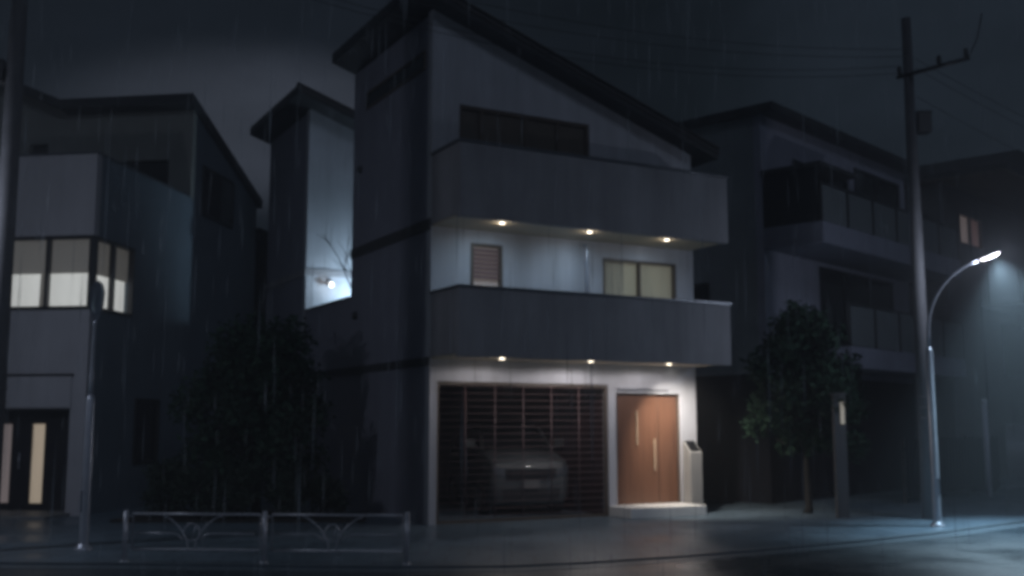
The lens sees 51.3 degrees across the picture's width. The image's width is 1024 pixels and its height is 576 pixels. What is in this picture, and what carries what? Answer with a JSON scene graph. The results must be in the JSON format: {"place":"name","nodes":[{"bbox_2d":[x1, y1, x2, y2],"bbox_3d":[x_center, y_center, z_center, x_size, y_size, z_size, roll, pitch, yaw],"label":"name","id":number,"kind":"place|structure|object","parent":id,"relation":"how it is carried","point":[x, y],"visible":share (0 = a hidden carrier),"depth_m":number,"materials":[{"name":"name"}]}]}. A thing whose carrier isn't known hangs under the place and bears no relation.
{"place":"outdoors","nodes":[
{"label":"outdoors","id":0,"kind":"place"},
{"bbox_2d":[0,84,267,519],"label":"corner house","id":1,"kind":"structure","parent":0,"point":[142,209],"depth_m":23.25,"materials":[{"name":"paint"}]},
{"bbox_2d":[0,412,26,509],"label":"door","id":2,"kind":"structure","parent":1,"relation":"in","point":[15,422],"depth_m":21.93,"materials":[{"name":"grey"}]},
{"bbox_2d":[32,146,47,153],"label":"window","id":3,"kind":"structure","parent":1,"relation":"in","point":[36,149],"depth_m":27.05,"materials":[{"name":"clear glass"}]},
{"bbox_2d":[18,412,67,510],"bbox_3d":[-9.597,3.540,21.836,1.029,2.000,0.101,-1,-7,4],"label":"door","id":4,"kind":"structure","parent":1,"relation":"in","point":[43,485],"depth_m":21.82,"materials":[{"name":"black"}]},
{"bbox_2d":[11,235,135,316],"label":"corner window","id":5,"kind":"structure","parent":1,"relation":"in","point":[70,265],"depth_m":21.97,"materials":[{"name":"grey glass"}]},
{"bbox_2d":[132,398,159,464],"bbox_3d":[-8.189,3.190,23.757,0.130,1.440,1.140,-1,-7,8],"label":"window","id":6,"kind":"structure","parent":1,"relation":"in","point":[146,411],"depth_m":23.83,"materials":[{"name":"black glass"}]},
{"bbox_2d":[126,163,168,183],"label":"window","id":7,"kind":"structure","parent":1,"relation":"in","point":[159,171],"depth_m":26.53,"materials":[{"name":"glass"}]},
{"bbox_2d":[201,165,234,227],"bbox_3d":[-7.649,-2.353,27.801,0.050,1.260,1.950,-1,-7,8],"label":"window","id":8,"kind":"structure","parent":1,"relation":"in","point":[218,191],"depth_m":27.76,"materials":[{"name":"black glass"}]},
{"bbox_2d":[0,477,1023,564],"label":"pavement","id":9,"kind":"structure","parent":0,"point":[722,525],"depth_m":17.68,"materials":[{"name":"grey concrete"}]},
{"bbox_2d":[0,0,27,496],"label":"utility pole","id":10,"kind":"object","parent":9,"relation":"on","point":[12,73],"visible":1,"depth_m":15.87,"materials":[{"name":"concrete"}]},
{"bbox_2d":[316,0,897,76],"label":"power cable","id":11,"kind":"object","parent":10,"relation":"attached to","point":[587,60],"visible":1,"depth_m":19.00,"materials":[{"name":"black plastic"}]},
{"bbox_2d":[340,0,895,69],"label":"power cable","id":12,"kind":"object","parent":10,"relation":"attached to","point":[598,55],"visible":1,"depth_m":19.16,"materials":[{"name":"black plastic"}]},
{"bbox_2d":[405,0,906,56],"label":"power cable","id":13,"kind":"object","parent":10,"relation":"attached to","point":[633,41],"visible":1,"depth_m":19.35,"materials":[{"name":"black plastic"}]},
{"bbox_2d":[73,281,104,550],"bbox_3d":[-6.101,1.842,15.441,0.260,3.852,0.698,3,-8,-24],"label":"street lamp","id":14,"kind":"object","parent":9,"relation":"on","point":[97,298],"visible":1,"depth_m":15.51,"materials":[{"name":"metal"}]},
{"bbox_2d":[110,511,367,522],"bbox_3d":[-5.050,4.418,20.632,4.700,0.046,2.150,0,-7,0],"label":"planting bed","id":15,"kind":"object","parent":9,"relation":"on","point":[234,519],"visible":0.64,"depth_m":19.70,"materials":[{"name":"soil"}]},
{"bbox_2d":[136,457,191,517],"bbox_3d":[-6.553,3.851,20.275,1.130,1.288,1.127,0,-7,0],"label":"hedge shrub","id":16,"kind":"object","parent":15,"relation":"on","point":[161,475],"visible":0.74,"depth_m":20.16,"materials":[{"name":"green plant"}]},
{"bbox_2d":[162,449,235,519],"bbox_3d":[-5.845,3.711,19.997,1.459,1.379,0.971,0,-7,0],"label":"hedge shrub","id":17,"kind":"object","parent":15,"relation":"on","point":[203,498],"visible":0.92,"depth_m":19.85,"materials":[{"name":"green plant"}]},
{"bbox_2d":[167,311,335,512],"bbox_3d":[-5.114,2.499,21.196,3.280,4.149,2.744,0,-7,0],"label":"garden tree","id":18,"kind":"object","parent":15,"relation":"on","point":[267,387],"visible":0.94,"depth_m":20.74,"materials":[{"name":"green plant"}]},
{"bbox_2d":[119,510,410,564],"bbox_3d":[-3.241,3.259,13.970,3.890,0.668,0.117,-1,-7,5],"label":"guardrail","id":19,"kind":"object","parent":9,"relation":"on","point":[264,547],"visible":1,"depth_m":13.96,"materials":[{"name":"metal"}]},
{"bbox_2d":[250,0,731,524],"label":"modern house","id":20,"kind":"structure","parent":9,"relation":"on","point":[530,232],"depth_m":21.18,"materials":[{"name":"white paint"}]},
{"bbox_2d":[328,278,333,286],"bbox_3d":[-4.480,-0.127,26.380,0.124,0.235,0.178,4,-8,-29],"label":"wall lamp","id":21,"kind":"object","parent":20,"relation":"attached to","point":[330,283],"visible":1,"depth_m":26.33,"materials":[{"name":"glass"}]},
{"bbox_2d":[317,221,351,287],"bbox_3d":[-3.596,0.178,25.073,1.539,3.688,1.804,4,-8,-31],"label":"potted tree","id":22,"kind":"object","parent":20,"relation":"on","point":[345,261],"visible":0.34,"depth_m":25.05,"materials":[{"name":"plant"}]},
{"bbox_2d":[366,50,425,109],"bbox_3d":[-2.410,-4.215,21.815,0.030,0.380,3.120,4,-8,-29],"label":"window","id":23,"kind":"structure","parent":20,"relation":"in","point":[417,65],"depth_m":21.69,"materials":[{"name":"glass"}]},
{"bbox_2d":[470,243,502,286],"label":"window","id":24,"kind":"structure","parent":20,"relation":"in","point":[486,259],"depth_m":20.31,"materials":[{"name":"beige glass"}]},
{"bbox_2d":[459,105,588,155],"bbox_3d":[0.254,-2.368,20.998,2.952,2.110,0.100,4,-8,-29],"label":"window","id":25,"kind":"structure","parent":20,"relation":"in","point":[475,123],"depth_m":21.05,"materials":[{"name":"black glass"}]},
{"bbox_2d":[616,394,658,504],"bbox_3d":[2.518,3.255,21.574,1.080,2.200,0.115,4,-8,-29],"label":"door","id":26,"kind":"structure","parent":20,"relation":"in","point":[636,414],"depth_m":21.57,"materials":[{"name":"brown wood"}]},
{"bbox_2d":[602,258,676,298],"bbox_3d":[2.608,0.334,21.954,1.862,1.790,0.135,4,-8,-29],"label":"window","id":27,"kind":"structure","parent":20,"relation":"in","point":[620,276],"depth_m":22.04,"materials":[{"name":"beige glass"}]},
{"bbox_2d":[657,395,677,502],"bbox_3d":[3.195,3.307,21.984,0.470,2.200,0.060,4,-8,-29],"label":"door","id":28,"kind":"structure","parent":20,"relation":"in","point":[667,429],"depth_m":21.95,"materials":[{"name":"brown wood"}]},
{"bbox_2d":[447,424,567,513],"bbox_3d":[-0.181,3.852,23.095,2.140,1.800,4.210,2,-8,-16],"label":"parked car","id":29,"kind":"object","parent":9,"relation":"on","point":[477,459],"visible":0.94,"depth_m":21.66,"materials":[{"name":"silver metal"}]},
{"bbox_2d":[0,519,1023,567],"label":"kerb","id":30,"kind":"structure","parent":9,"relation":"on","point":[493,565],"depth_m":13.94,"materials":[{"name":"concrete"}]},
{"bbox_2d":[683,441,702,504],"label":"intercom pillar","id":31,"kind":"structure","parent":9,"relation":"on","point":[692,473],"depth_m":21.72,"materials":[{"name":"concrete"}]},
{"bbox_2d":[739,299,873,513],"bbox_3d":[6.034,2.442,21.937,2.572,4.442,2.278,-4,-8,28],"label":"street tree","id":32,"kind":"object","parent":9,"relation":"on","point":[800,341],"visible":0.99,"depth_m":21.64,"materials":[{"name":"green plant"}]},
{"bbox_2d":[830,393,849,517],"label":"gate pillar","id":33,"kind":"structure","parent":9,"relation":"on","point":[842,508],"depth_m":20.69,"materials":[{"name":"beige concrete"}]},
{"bbox_2d":[896,13,982,519],"bbox_3d":[8.486,-0.563,20.691,0.681,9.950,1.532,6,-10,-41],"label":"utility pole","id":34,"kind":"object","parent":9,"relation":"on","point":[918,123],"visible":0.91,"depth_m":20.91,"materials":[{"name":"concrete"}]},
{"bbox_2d":[915,58,1023,116],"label":"service cable","id":35,"kind":"object","parent":34,"relation":"attached to","point":[967,87],"visible":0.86,"depth_m":22.64,"materials":[{"name":"black plastic"}]},
{"bbox_2d":[916,68,1023,126],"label":"service cable","id":36,"kind":"object","parent":34,"relation":"attached to","point":[969,98],"visible":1,"depth_m":22.63,"materials":[{"name":"black plastic"}]},
{"bbox_2d":[917,97,1022,153],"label":"service cable","id":37,"kind":"object","parent":34,"relation":"attached to","point":[968,125],"visible":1,"depth_m":22.46,"materials":[{"name":"black plastic"}]},
{"bbox_2d":[901,435,999,502],"bbox_3d":[11.079,4.464,26.712,0.140,1.500,5.950,-7,-10,43],"label":"slat fence","id":38,"kind":"object","parent":9,"relation":"on","point":[962,464],"visible":0.81,"depth_m":26.62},
{"bbox_2d":[925,251,1000,526],"bbox_3d":[8.158,1.774,19.166,1.482,4.929,0.260,-1,-7,6],"label":"street lamp","id":39,"kind":"object","parent":9,"relation":"on","point":[936,503],"visible":1,"depth_m":19.12,"materials":[{"name":"metal"}]},
{"bbox_2d":[980,399,991,495],"bbox_3d":[12.030,4.032,27.037,0.166,2.440,0.170,-7,-10,43],"label":"bollard light","id":40,"kind":"object","parent":9,"relation":"on","point":[984,402],"visible":1,"depth_m":26.99,"materials":[{"name":"metal"}]},
{"bbox_2d":[1005,424,1023,487],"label":"bar gate","id":41,"kind":"structure","parent":9,"relation":"on","point":[1014,425],"depth_m":29.80,"materials":[{"name":"metal"}]},
{"bbox_2d":[0,527,1023,575],"bbox_3d":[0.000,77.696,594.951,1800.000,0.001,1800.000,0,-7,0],"label":"road","id":42,"kind":"structure","parent":0,"point":[997,553],"depth_m":13.77,"materials":[{"name":"grey asphalt"}]},
{"bbox_2d":[0,522,1023,572],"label":"gutter","id":43,"kind":"object","parent":42,"relation":"on","point":[608,564],"visible":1,"depth_m":13.73,"materials":[{"name":"concrete"}]},
{"bbox_2d":[0,0,1023,321],"label":"sky","id":44,"kind":"structure","parent":0,"point":[239,58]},
{"bbox_2d":[677,101,966,503],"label":"slate house","id":45,"kind":"structure","parent":0,"point":[818,215],"depth_m":25.73,"materials":[{"name":"paint"}]},
{"bbox_2d":[693,283,709,300],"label":"window","id":46,"kind":"structure","parent":45,"relation":"in","point":[701,291],"depth_m":25.97,"materials":[{"name":"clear glass"}]},
{"bbox_2d":[792,159,847,223],"bbox_3d":[7.916,-2.103,27.386,0.090,1.900,3.100,-7,-10,43],"label":"window","id":47,"kind":"structure","parent":45,"relation":"in","point":[844,184],"depth_m":28.22,"materials":[{"name":"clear glass"}]},
{"bbox_2d":[812,409,831,494],"bbox_3d":[7.572,4.020,26.310,0.050,2.080,1.160,-7,-10,43],"label":"door","id":48,"kind":"structure","parent":45,"relation":"in","point":[822,470],"depth_m":26.28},
{"bbox_2d":[819,267,893,350],"bbox_3d":[9.211,0.726,28.428,0.090,2.150,4.500,-7,-10,43],"label":"window","id":49,"kind":"structure","parent":45,"relation":"in","point":[837,288],"depth_m":27.92,"materials":[{"name":"black glass"}]},
{"bbox_2d":[853,167,899,240],"bbox_3d":[10.200,-1.991,29.844,0.090,2.300,3.000,-7,-10,43],"label":"window","id":50,"kind":"structure","parent":45,"relation":"in","point":[866,184],"depth_m":29.92,"materials":[{"name":"black glass"}]},
{"bbox_2d":[903,150,1023,481],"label":"eaved house","id":51,"kind":"structure","parent":0,"point":[977,202],"depth_m":34.74,"materials":[{"name":"grey paint"}]},
{"bbox_2d":[959,212,982,249],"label":"window","id":52,"kind":"structure","parent":51,"relation":"in","point":[968,225],"depth_m":34.96,"materials":[{"name":"grey glass"}]},
{"bbox_2d":[1002,324,1023,377],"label":"window","id":53,"kind":"structure","parent":51,"relation":"in","point":[1012,337],"depth_m":37.25,"materials":[{"name":"grey glass"}]}
]}

